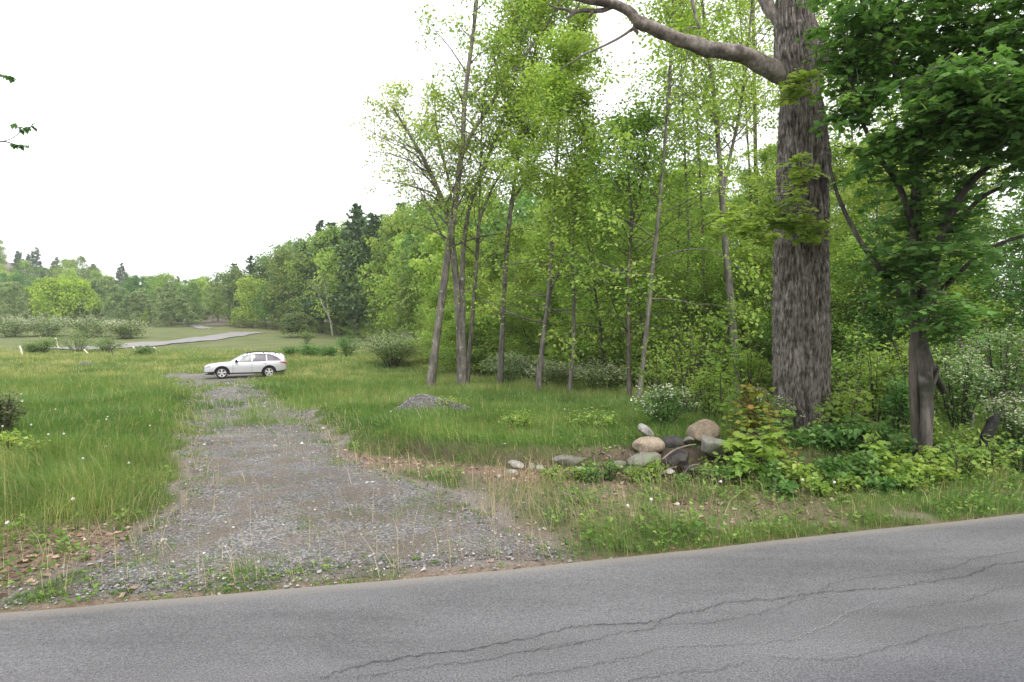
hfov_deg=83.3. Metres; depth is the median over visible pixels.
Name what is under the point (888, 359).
shrub
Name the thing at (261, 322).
young tree
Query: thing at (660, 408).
flowering shrub
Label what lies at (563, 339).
young tree
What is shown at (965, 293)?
young tree
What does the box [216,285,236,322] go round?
broadleaf tree
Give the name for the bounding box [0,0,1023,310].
sky
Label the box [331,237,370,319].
broadleaf tree
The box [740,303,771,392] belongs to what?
young tree
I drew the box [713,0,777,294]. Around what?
broadleaf tree
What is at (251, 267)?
pine tree
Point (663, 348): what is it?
young tree
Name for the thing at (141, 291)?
broadleaf tree
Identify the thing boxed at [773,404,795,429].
maple sapling
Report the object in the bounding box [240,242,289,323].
broadleaf tree
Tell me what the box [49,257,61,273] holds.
pine tree
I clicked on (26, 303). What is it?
broadleaf tree
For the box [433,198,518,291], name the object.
broadleaf tree
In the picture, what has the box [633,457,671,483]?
bank plant
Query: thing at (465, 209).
broadleaf tree
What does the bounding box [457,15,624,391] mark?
broadleaf tree
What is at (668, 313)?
young tree
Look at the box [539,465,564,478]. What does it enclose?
bank plant
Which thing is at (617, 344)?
young tree
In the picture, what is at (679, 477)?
bank plant
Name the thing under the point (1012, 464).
bank plant
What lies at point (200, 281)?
broadleaf tree
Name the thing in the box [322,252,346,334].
pine tree
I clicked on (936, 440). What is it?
shrub
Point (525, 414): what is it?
shrub
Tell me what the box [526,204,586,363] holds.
broadleaf tree
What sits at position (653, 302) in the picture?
young tree
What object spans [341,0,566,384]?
broadleaf tree
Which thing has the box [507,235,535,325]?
broadleaf tree
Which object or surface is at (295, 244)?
broadleaf tree
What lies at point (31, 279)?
broadleaf tree
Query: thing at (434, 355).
broadleaf tree
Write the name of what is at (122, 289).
broadleaf tree
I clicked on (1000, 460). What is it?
bank plant
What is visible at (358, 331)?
young tree
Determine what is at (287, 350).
shrub
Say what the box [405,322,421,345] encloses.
young tree
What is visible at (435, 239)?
broadleaf tree
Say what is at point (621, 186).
broadleaf tree
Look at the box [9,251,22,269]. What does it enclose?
pine tree
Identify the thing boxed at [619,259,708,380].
young tree
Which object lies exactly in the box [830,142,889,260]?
broadleaf tree
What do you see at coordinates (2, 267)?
broadleaf tree
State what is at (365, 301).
broadleaf tree
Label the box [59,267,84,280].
broadleaf tree
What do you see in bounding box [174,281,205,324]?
broadleaf tree
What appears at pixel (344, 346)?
shrub
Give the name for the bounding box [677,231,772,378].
young tree
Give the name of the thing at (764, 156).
broadleaf tree
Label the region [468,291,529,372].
young tree
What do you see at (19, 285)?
broadleaf tree
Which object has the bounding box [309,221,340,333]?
pine tree
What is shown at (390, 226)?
broadleaf tree
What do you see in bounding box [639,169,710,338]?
broadleaf tree
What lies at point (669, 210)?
broadleaf tree
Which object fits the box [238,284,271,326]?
broadleaf tree
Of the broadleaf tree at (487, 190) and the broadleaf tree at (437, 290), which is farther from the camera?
the broadleaf tree at (487, 190)
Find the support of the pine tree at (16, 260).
on the ground at (274, 338)
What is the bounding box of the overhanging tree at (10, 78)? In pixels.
[0,74,37,150]
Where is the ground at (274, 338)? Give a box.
[0,262,1023,612]
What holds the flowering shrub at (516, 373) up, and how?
on the ground at (274, 338)
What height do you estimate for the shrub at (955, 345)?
1.793 m
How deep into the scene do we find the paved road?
3.22 m
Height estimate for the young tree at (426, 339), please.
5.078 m
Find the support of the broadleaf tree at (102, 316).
on the ground at (274, 338)
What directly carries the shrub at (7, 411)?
on the ground at (274, 338)
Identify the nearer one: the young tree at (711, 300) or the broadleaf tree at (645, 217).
the young tree at (711, 300)
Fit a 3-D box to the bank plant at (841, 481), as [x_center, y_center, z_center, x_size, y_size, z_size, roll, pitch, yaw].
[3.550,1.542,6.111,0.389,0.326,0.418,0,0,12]
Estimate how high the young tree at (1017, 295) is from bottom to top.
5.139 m
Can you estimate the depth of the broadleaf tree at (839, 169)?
24.08 m
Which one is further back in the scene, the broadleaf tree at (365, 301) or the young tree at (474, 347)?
the broadleaf tree at (365, 301)
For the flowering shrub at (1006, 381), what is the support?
on the ground at (274, 338)
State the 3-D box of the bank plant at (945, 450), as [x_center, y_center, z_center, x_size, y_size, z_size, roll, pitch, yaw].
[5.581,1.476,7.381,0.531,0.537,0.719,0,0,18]
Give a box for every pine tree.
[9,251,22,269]
[9,256,22,273]
[24,254,33,277]
[29,251,38,272]
[34,247,43,275]
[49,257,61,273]
[115,268,121,283]
[116,263,126,285]
[218,263,242,324]
[234,255,260,325]
[268,265,292,319]
[284,242,312,314]
[294,219,326,300]
[296,229,332,332]
[296,250,318,331]
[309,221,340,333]
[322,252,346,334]
[323,220,362,335]
[327,202,368,337]
[343,212,382,340]
[365,231,392,331]
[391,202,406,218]
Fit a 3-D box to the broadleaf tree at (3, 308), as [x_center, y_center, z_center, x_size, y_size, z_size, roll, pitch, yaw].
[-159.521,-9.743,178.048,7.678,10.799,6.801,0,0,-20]
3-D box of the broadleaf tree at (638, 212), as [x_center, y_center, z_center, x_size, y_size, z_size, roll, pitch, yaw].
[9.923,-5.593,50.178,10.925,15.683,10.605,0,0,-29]
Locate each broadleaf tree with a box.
[0,240,8,262]
[0,261,6,271]
[0,269,14,278]
[0,271,27,293]
[0,282,29,326]
[0,285,21,318]
[0,299,11,317]
[4,296,27,323]
[6,281,26,318]
[12,259,34,283]
[14,291,47,324]
[15,270,33,289]
[23,273,104,326]
[25,276,42,287]
[30,266,41,277]
[32,266,51,277]
[46,265,60,277]
[52,258,80,278]
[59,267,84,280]
[62,297,79,323]
[68,254,87,276]
[75,299,99,324]
[76,264,98,282]
[77,291,104,320]
[88,268,114,292]
[89,278,111,321]
[95,284,128,322]
[97,275,118,319]
[108,287,132,318]
[108,294,137,324]
[120,273,153,298]
[127,291,151,322]
[132,298,154,323]
[135,288,157,324]
[138,309,148,323]
[139,274,153,284]
[143,271,180,316]
[144,286,162,321]
[145,278,164,307]
[149,276,166,293]
[151,292,176,326]
[154,282,183,324]
[173,292,202,326]
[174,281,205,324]
[177,285,208,320]
[179,278,204,300]
[179,297,199,322]
[188,278,209,313]
[198,274,221,306]
[199,287,223,322]
[203,264,246,325]
[204,288,227,320]
[206,279,230,310]
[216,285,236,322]
[231,273,271,328]
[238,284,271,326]
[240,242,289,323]
[251,260,294,326]
[251,277,288,328]
[261,246,306,324]
[264,236,307,311]
[266,240,294,293]
[266,259,296,311]
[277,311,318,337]
[280,235,339,329]
[285,256,319,313]
[294,229,341,328]
[302,221,345,314]
[308,244,352,333]
[324,239,369,328]
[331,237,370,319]
[337,219,351,325]
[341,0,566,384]
[347,210,394,323]
[351,255,381,318]
[354,238,400,336]
[363,194,436,310]
[364,204,418,320]
[366,198,420,319]
[367,237,423,335]
[373,202,437,308]
[376,264,414,318]
[386,239,441,328]
[388,227,417,312]
[391,210,458,334]
[391,235,437,348]
[395,0,597,386]
[395,199,483,302]
[400,48,545,384]
[401,218,439,331]
[408,226,494,341]
[415,0,612,383]
[415,231,494,338]
[425,178,506,303]
[427,195,514,298]
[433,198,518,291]
[438,215,496,255]
[440,223,495,326]
[456,213,544,326]
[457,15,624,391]
[465,259,502,295]
[477,76,671,391]
[484,223,534,339]
[487,192,556,286]
[489,230,516,323]
[490,250,532,324]
[495,230,548,281]
[496,212,579,303]
[504,177,550,216]
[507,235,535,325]
[509,255,550,354]
[515,177,580,293]
[520,204,595,292]
[522,165,682,379]
[523,88,749,398]
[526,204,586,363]
[528,0,775,399]
[548,200,630,381]
[560,217,635,371]
[577,185,667,256]
[587,161,667,239]
[600,0,765,385]
[611,189,657,366]
[619,192,665,273]
[621,0,778,393]
[635,188,726,273]
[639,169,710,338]
[640,0,771,370]
[643,151,739,268]
[643,206,669,269]
[657,168,692,266]
[666,233,699,299]
[668,206,711,254]
[691,194,731,250]
[695,211,733,252]
[697,183,730,243]
[704,192,746,256]
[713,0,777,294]
[720,167,770,263]
[727,0,874,293]
[727,175,773,267]
[730,140,776,275]
[736,138,776,253]
[750,134,850,303]
[768,202,862,354]
[769,0,908,246]
[829,140,900,390]
[829,156,982,354]
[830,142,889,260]
[831,144,883,377]
[832,2,938,248]
[871,75,1000,256]
[873,117,1007,269]
[881,3,1020,274]
[943,4,1021,367]
[991,174,1022,259]
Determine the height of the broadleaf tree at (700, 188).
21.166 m
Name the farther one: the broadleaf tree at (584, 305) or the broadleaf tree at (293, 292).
the broadleaf tree at (293, 292)
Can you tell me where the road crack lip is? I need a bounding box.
[799,582,919,638]
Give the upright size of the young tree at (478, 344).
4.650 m
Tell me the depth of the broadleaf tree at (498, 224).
48.09 m
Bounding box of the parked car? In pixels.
[203,351,286,378]
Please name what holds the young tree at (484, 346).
on the ground at (274, 338)
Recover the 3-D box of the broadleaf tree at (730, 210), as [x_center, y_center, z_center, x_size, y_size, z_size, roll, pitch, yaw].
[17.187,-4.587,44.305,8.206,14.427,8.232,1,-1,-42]
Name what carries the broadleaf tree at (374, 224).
on the ground at (274, 338)
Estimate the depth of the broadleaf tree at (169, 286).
182.24 m
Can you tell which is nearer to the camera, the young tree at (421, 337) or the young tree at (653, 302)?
the young tree at (653, 302)
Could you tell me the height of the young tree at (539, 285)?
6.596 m
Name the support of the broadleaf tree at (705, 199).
on the ground at (274, 338)
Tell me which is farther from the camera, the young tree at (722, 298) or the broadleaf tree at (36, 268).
the broadleaf tree at (36, 268)
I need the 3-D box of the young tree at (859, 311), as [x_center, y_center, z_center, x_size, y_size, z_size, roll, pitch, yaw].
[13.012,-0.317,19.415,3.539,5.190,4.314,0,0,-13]
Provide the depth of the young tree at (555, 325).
33.55 m
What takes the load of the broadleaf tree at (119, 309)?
on the ground at (274, 338)
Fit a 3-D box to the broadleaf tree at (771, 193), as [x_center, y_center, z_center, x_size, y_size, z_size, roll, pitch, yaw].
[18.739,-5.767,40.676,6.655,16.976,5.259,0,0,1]
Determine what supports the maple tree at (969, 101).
on the ground at (274, 338)
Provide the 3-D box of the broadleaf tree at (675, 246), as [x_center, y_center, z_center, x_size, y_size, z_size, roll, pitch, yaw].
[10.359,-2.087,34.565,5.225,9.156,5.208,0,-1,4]
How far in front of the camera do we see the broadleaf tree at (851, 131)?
25.43 m
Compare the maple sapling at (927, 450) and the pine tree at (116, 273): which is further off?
the pine tree at (116, 273)
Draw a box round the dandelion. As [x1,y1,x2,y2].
[5,521,9,554]
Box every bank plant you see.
[0,428,50,455]
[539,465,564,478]
[560,466,594,481]
[579,464,607,484]
[592,456,628,480]
[619,465,651,484]
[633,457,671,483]
[670,472,689,488]
[691,460,724,480]
[697,463,734,487]
[712,447,763,484]
[740,412,786,440]
[746,460,787,490]
[768,476,803,498]
[776,456,827,487]
[778,428,818,448]
[795,422,860,450]
[798,456,861,486]
[801,475,836,496]
[819,411,897,450]
[825,470,867,493]
[826,445,882,487]
[852,421,918,468]
[861,473,900,494]
[875,448,936,487]
[887,467,934,493]
[898,452,963,485]
[933,435,972,465]
[933,438,998,479]
[949,422,1011,457]
[957,429,1023,477]
[984,435,1023,475]
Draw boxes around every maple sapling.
[677,311,754,421]
[719,383,801,459]
[719,421,786,463]
[723,452,765,487]
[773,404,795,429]
[810,400,839,430]
[824,374,883,430]
[858,424,897,474]
[867,324,949,418]
[907,445,960,479]
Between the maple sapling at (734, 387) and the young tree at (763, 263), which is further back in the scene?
the young tree at (763, 263)
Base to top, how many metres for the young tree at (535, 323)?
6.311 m
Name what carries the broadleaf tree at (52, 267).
on the ground at (274, 338)
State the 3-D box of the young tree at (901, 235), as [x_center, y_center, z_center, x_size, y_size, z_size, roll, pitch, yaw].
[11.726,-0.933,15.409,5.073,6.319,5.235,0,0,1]
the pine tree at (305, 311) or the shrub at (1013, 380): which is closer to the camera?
the shrub at (1013, 380)
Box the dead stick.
[662,444,695,459]
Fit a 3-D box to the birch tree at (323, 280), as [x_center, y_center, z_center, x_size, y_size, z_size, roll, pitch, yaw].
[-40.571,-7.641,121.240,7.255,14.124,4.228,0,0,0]
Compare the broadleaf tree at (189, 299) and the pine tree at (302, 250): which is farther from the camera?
the broadleaf tree at (189, 299)
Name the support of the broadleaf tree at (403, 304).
on the ground at (274, 338)
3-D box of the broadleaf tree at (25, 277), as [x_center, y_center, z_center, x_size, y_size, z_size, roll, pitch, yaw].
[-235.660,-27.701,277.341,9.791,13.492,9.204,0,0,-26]
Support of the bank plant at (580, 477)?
on the ground at (274, 338)
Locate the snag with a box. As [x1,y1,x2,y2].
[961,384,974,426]
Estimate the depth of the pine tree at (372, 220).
110.82 m
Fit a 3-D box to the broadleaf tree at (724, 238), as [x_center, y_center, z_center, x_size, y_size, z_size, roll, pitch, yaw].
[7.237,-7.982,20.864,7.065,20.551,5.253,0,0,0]
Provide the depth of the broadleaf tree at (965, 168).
24.58 m
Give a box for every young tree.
[224,307,242,324]
[228,314,244,325]
[232,311,258,327]
[241,312,260,326]
[254,315,276,328]
[312,317,329,332]
[315,315,328,332]
[329,315,345,334]
[341,319,362,336]
[348,312,380,340]
[350,316,369,337]
[350,324,382,341]
[363,324,386,339]
[368,308,396,340]
[378,310,399,341]
[383,317,406,340]
[400,303,456,369]
[404,295,451,360]
[405,320,432,353]
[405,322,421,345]
[406,314,420,344]
[411,294,436,343]
[415,312,515,374]
[417,299,449,353]
[418,307,455,361]
[424,288,495,368]
[430,293,468,364]
[432,311,509,371]
[440,325,523,373]
[451,321,491,373]
[466,312,497,374]
[468,287,510,348]
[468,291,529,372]
[471,282,550,377]
[472,312,507,373]
[474,287,570,378]
[482,312,529,370]
[496,329,535,375]
[504,281,578,374]
[506,278,575,369]
[519,271,585,366]
[524,271,608,375]
[527,286,620,369]
[530,252,612,373]
[530,325,578,377]
[546,286,609,365]
[561,288,641,374]
[564,287,632,369]
[564,316,640,372]
[578,231,715,386]
[578,276,671,381]
[578,287,645,380]
[587,239,695,383]
[608,262,693,379]
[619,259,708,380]
[621,313,675,378]
[631,229,739,379]
[633,270,701,381]
[634,309,694,384]
[642,250,752,386]
[647,278,740,387]
[659,239,738,371]
[665,306,729,391]
[674,260,745,382]
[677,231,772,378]
[678,241,772,388]
[699,243,772,386]
[702,257,771,390]
[713,295,768,370]
[726,292,771,386]
[728,238,840,369]
[730,276,772,387]
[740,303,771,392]
[741,241,860,384]
[746,312,832,390]
[830,212,951,403]
[830,235,941,401]
[830,250,900,388]
[831,286,877,382]
[831,292,875,392]
[832,247,955,398]
[832,266,901,386]
[837,196,1023,406]
[840,195,1023,401]
[853,225,1023,399]
[859,281,963,373]
[885,282,1019,403]
[889,198,1023,404]
[890,270,1020,399]
[932,183,1023,395]
[958,192,1023,399]
[974,268,1023,393]
[992,190,1023,373]
[997,242,1023,339]
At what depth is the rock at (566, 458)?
7.41 m
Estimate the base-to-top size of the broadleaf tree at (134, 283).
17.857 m
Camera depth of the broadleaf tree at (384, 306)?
96.45 m
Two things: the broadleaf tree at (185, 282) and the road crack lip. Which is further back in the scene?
the broadleaf tree at (185, 282)
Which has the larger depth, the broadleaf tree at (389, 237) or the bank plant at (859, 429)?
the broadleaf tree at (389, 237)
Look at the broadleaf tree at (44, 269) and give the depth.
292.77 m
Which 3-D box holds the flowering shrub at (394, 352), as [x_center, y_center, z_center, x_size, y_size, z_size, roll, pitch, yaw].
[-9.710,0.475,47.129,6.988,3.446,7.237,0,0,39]
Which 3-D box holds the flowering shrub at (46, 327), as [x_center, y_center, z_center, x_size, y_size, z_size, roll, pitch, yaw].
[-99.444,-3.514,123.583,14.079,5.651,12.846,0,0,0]
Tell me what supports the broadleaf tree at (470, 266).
on the ground at (274, 338)
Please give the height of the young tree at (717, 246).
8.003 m
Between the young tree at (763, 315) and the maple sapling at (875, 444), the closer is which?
the maple sapling at (875, 444)
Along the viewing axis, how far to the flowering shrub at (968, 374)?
8.44 m
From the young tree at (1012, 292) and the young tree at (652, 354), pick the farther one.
the young tree at (652, 354)
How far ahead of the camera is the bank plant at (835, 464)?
6.29 m
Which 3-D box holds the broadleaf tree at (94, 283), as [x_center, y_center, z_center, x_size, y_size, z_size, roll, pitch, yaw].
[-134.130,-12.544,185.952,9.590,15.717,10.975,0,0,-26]
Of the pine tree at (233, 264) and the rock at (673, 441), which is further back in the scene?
the pine tree at (233, 264)
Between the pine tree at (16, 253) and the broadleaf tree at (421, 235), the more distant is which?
the pine tree at (16, 253)
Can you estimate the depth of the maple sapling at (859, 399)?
7.92 m
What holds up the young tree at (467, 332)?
on the ground at (274, 338)
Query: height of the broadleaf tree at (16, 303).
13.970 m
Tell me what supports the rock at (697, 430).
on the ground at (274, 338)
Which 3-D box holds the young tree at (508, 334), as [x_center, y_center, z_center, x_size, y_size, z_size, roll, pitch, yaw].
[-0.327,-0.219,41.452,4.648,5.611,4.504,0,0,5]
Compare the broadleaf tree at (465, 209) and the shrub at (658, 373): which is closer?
the shrub at (658, 373)
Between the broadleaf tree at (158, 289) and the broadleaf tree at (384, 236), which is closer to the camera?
the broadleaf tree at (384, 236)
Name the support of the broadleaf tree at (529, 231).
on the ground at (274, 338)
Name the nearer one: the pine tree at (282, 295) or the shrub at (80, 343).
the shrub at (80, 343)
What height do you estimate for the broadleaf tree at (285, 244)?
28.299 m
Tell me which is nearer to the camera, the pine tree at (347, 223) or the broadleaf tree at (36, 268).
the pine tree at (347, 223)
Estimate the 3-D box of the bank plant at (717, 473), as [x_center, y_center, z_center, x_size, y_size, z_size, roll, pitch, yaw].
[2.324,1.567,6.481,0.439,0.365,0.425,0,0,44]
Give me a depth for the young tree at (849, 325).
21.80 m
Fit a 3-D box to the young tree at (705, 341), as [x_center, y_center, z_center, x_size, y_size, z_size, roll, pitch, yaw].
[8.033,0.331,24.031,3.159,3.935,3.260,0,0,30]
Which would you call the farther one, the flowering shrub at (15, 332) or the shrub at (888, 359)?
the flowering shrub at (15, 332)
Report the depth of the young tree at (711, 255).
22.39 m
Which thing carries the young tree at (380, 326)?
on the ground at (274, 338)
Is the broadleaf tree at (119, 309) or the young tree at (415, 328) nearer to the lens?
the young tree at (415, 328)
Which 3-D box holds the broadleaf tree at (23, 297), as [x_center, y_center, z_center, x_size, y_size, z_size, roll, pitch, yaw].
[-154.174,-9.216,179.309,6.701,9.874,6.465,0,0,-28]
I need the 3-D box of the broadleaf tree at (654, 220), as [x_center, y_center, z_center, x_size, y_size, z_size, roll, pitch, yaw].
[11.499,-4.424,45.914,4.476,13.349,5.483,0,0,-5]
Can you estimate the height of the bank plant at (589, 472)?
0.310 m
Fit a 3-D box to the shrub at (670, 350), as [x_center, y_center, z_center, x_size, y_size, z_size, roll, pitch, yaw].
[4.020,0.487,12.441,2.198,2.468,1.752,0,0,-1]
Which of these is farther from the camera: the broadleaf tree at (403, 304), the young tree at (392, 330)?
the young tree at (392, 330)
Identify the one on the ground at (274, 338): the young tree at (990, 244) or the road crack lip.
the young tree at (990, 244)
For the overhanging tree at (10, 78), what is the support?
on the ground at (274, 338)
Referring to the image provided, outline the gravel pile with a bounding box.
[396,393,473,412]
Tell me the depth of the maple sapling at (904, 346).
8.82 m
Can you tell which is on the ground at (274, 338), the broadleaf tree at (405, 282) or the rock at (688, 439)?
the broadleaf tree at (405, 282)
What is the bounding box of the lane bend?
[189,324,213,328]
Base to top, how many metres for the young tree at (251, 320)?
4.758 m
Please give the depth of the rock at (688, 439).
7.54 m
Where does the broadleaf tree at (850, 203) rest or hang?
on the ground at (274, 338)
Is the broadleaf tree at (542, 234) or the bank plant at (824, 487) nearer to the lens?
the bank plant at (824, 487)
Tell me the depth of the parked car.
37.01 m
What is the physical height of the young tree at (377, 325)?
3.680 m
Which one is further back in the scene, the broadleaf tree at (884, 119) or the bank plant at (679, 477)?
the broadleaf tree at (884, 119)
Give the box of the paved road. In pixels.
[0,514,1023,681]
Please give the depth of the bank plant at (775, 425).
7.50 m
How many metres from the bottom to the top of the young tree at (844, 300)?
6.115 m
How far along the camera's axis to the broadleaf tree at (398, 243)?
93.14 m
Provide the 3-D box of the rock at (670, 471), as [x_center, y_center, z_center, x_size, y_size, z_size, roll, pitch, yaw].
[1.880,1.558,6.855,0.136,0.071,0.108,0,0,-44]
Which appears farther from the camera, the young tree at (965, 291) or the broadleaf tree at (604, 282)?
the broadleaf tree at (604, 282)
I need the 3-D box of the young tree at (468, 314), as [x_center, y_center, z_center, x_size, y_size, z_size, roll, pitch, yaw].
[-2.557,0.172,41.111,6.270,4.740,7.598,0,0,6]
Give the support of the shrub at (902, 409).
on the ground at (274, 338)
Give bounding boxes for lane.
[47,332,262,349]
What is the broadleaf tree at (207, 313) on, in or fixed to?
on the ground at (274, 338)
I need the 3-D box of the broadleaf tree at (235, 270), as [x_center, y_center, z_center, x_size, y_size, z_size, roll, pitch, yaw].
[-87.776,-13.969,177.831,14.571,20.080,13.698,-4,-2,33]
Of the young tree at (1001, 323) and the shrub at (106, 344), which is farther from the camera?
the shrub at (106, 344)
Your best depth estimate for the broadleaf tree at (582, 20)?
27.20 m
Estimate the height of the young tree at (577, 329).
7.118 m
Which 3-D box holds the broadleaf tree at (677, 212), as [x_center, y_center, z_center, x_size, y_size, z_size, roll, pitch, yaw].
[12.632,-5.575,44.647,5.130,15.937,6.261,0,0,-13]
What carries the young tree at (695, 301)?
on the ground at (274, 338)
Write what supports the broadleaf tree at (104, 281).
on the ground at (274, 338)
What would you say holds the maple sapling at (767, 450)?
on the ground at (274, 338)
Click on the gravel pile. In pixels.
(416, 399)
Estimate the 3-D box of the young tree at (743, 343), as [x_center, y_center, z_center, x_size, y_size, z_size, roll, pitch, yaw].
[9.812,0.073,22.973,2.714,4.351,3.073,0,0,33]
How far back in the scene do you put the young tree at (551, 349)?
30.46 m
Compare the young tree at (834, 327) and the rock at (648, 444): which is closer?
the rock at (648, 444)
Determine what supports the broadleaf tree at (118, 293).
on the ground at (274, 338)
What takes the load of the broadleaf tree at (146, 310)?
on the ground at (274, 338)
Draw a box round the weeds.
[0,394,1023,604]
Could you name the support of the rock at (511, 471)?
on the ground at (274, 338)
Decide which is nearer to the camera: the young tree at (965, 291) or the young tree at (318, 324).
the young tree at (965, 291)
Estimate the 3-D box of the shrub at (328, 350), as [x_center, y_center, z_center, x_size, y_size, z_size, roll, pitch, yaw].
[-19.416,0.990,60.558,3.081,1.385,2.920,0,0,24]
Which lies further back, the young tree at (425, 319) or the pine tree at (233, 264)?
the pine tree at (233, 264)
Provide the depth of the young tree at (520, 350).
39.02 m
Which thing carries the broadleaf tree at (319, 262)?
on the ground at (274, 338)
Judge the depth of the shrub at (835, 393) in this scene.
8.53 m
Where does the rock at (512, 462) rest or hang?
on the ground at (274, 338)
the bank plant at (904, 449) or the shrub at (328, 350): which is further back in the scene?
the shrub at (328, 350)
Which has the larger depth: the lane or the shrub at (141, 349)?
the lane
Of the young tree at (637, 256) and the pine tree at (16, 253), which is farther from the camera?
the pine tree at (16, 253)
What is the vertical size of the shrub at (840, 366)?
2.105 m
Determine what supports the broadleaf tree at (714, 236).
on the ground at (274, 338)
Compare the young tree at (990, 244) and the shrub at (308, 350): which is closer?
the young tree at (990, 244)
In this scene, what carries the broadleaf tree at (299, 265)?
on the ground at (274, 338)
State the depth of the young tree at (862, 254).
17.35 m
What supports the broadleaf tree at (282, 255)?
on the ground at (274, 338)
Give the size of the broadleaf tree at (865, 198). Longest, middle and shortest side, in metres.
8.726 x 4.980 x 4.964 m
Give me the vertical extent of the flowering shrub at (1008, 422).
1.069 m
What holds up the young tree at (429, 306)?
on the ground at (274, 338)
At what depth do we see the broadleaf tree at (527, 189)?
86.69 m
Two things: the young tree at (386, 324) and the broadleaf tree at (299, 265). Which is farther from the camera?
the broadleaf tree at (299, 265)
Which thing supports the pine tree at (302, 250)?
on the ground at (274, 338)
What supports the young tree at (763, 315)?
on the ground at (274, 338)
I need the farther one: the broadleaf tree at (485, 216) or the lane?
the lane
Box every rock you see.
[506,469,517,473]
[508,460,523,468]
[552,454,586,466]
[612,460,625,466]
[627,452,660,468]
[632,436,664,452]
[638,423,653,436]
[661,435,687,447]
[664,447,689,471]
[666,469,674,474]
[681,464,703,477]
[683,436,694,442]
[686,419,720,440]
[701,435,728,456]
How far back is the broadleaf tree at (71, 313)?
176.05 m
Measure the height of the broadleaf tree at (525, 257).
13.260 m
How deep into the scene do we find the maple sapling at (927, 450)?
6.64 m
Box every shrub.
[0,312,44,336]
[0,387,30,434]
[7,312,72,336]
[16,334,61,352]
[16,341,47,352]
[44,327,103,352]
[51,312,125,336]
[88,337,126,351]
[90,316,158,338]
[130,344,163,354]
[277,345,302,355]
[294,342,323,355]
[298,327,314,343]
[315,344,339,355]
[335,330,361,356]
[349,326,429,366]
[430,396,470,409]
[477,350,548,382]
[495,409,535,430]
[520,358,579,388]
[549,360,600,385]
[561,404,621,429]
[566,358,636,390]
[622,338,694,403]
[630,383,711,428]
[643,305,742,414]
[678,364,738,417]
[723,338,771,414]
[748,387,805,429]
[817,385,878,426]
[831,315,900,413]
[831,338,908,422]
[862,331,949,406]
[875,372,935,435]
[891,417,956,463]
[897,335,1007,416]
[926,304,1023,408]
[932,345,1021,432]
[942,322,1023,421]
[980,391,1023,451]
[994,346,1023,409]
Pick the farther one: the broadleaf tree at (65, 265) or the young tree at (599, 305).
the broadleaf tree at (65, 265)
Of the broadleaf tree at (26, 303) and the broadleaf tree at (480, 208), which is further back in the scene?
the broadleaf tree at (26, 303)
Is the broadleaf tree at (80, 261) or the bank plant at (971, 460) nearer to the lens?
the bank plant at (971, 460)
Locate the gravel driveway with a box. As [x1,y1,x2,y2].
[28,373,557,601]
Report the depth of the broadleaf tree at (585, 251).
31.05 m
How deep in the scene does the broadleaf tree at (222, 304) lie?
207.97 m
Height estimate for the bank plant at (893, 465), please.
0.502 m
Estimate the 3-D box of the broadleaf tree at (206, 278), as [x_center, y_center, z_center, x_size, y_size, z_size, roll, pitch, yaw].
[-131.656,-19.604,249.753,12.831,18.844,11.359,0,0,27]
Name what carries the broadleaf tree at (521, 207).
on the ground at (274, 338)
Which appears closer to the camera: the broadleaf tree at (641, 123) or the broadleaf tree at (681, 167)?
the broadleaf tree at (641, 123)
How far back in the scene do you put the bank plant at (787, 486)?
5.88 m
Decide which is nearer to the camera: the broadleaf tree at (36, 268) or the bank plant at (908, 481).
the bank plant at (908, 481)
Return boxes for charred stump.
[976,413,998,464]
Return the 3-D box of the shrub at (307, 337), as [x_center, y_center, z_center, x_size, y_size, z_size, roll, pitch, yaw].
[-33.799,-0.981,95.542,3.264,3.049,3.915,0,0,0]
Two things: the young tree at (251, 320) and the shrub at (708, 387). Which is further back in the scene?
the young tree at (251, 320)
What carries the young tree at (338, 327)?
on the ground at (274, 338)
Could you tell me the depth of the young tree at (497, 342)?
36.36 m
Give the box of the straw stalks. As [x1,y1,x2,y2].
[1,381,1023,596]
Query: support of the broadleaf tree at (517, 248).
on the ground at (274, 338)
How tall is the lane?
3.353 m
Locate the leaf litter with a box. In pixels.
[0,440,1016,598]
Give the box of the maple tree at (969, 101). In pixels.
[780,0,1023,463]
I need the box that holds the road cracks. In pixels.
[326,551,1022,680]
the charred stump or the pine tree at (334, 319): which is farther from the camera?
the pine tree at (334, 319)
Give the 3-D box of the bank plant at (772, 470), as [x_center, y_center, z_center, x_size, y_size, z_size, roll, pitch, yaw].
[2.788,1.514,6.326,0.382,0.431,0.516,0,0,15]
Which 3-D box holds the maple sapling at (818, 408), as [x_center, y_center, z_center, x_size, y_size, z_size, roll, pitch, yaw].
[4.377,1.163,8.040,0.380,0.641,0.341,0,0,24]
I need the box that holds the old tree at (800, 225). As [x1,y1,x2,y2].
[548,0,835,431]
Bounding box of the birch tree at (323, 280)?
[303,271,332,336]
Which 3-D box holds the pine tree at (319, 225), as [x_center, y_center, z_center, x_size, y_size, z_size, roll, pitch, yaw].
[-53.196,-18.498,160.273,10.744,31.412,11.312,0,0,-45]
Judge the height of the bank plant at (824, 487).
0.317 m
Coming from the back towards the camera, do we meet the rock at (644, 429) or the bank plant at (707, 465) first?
the rock at (644, 429)
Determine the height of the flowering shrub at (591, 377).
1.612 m

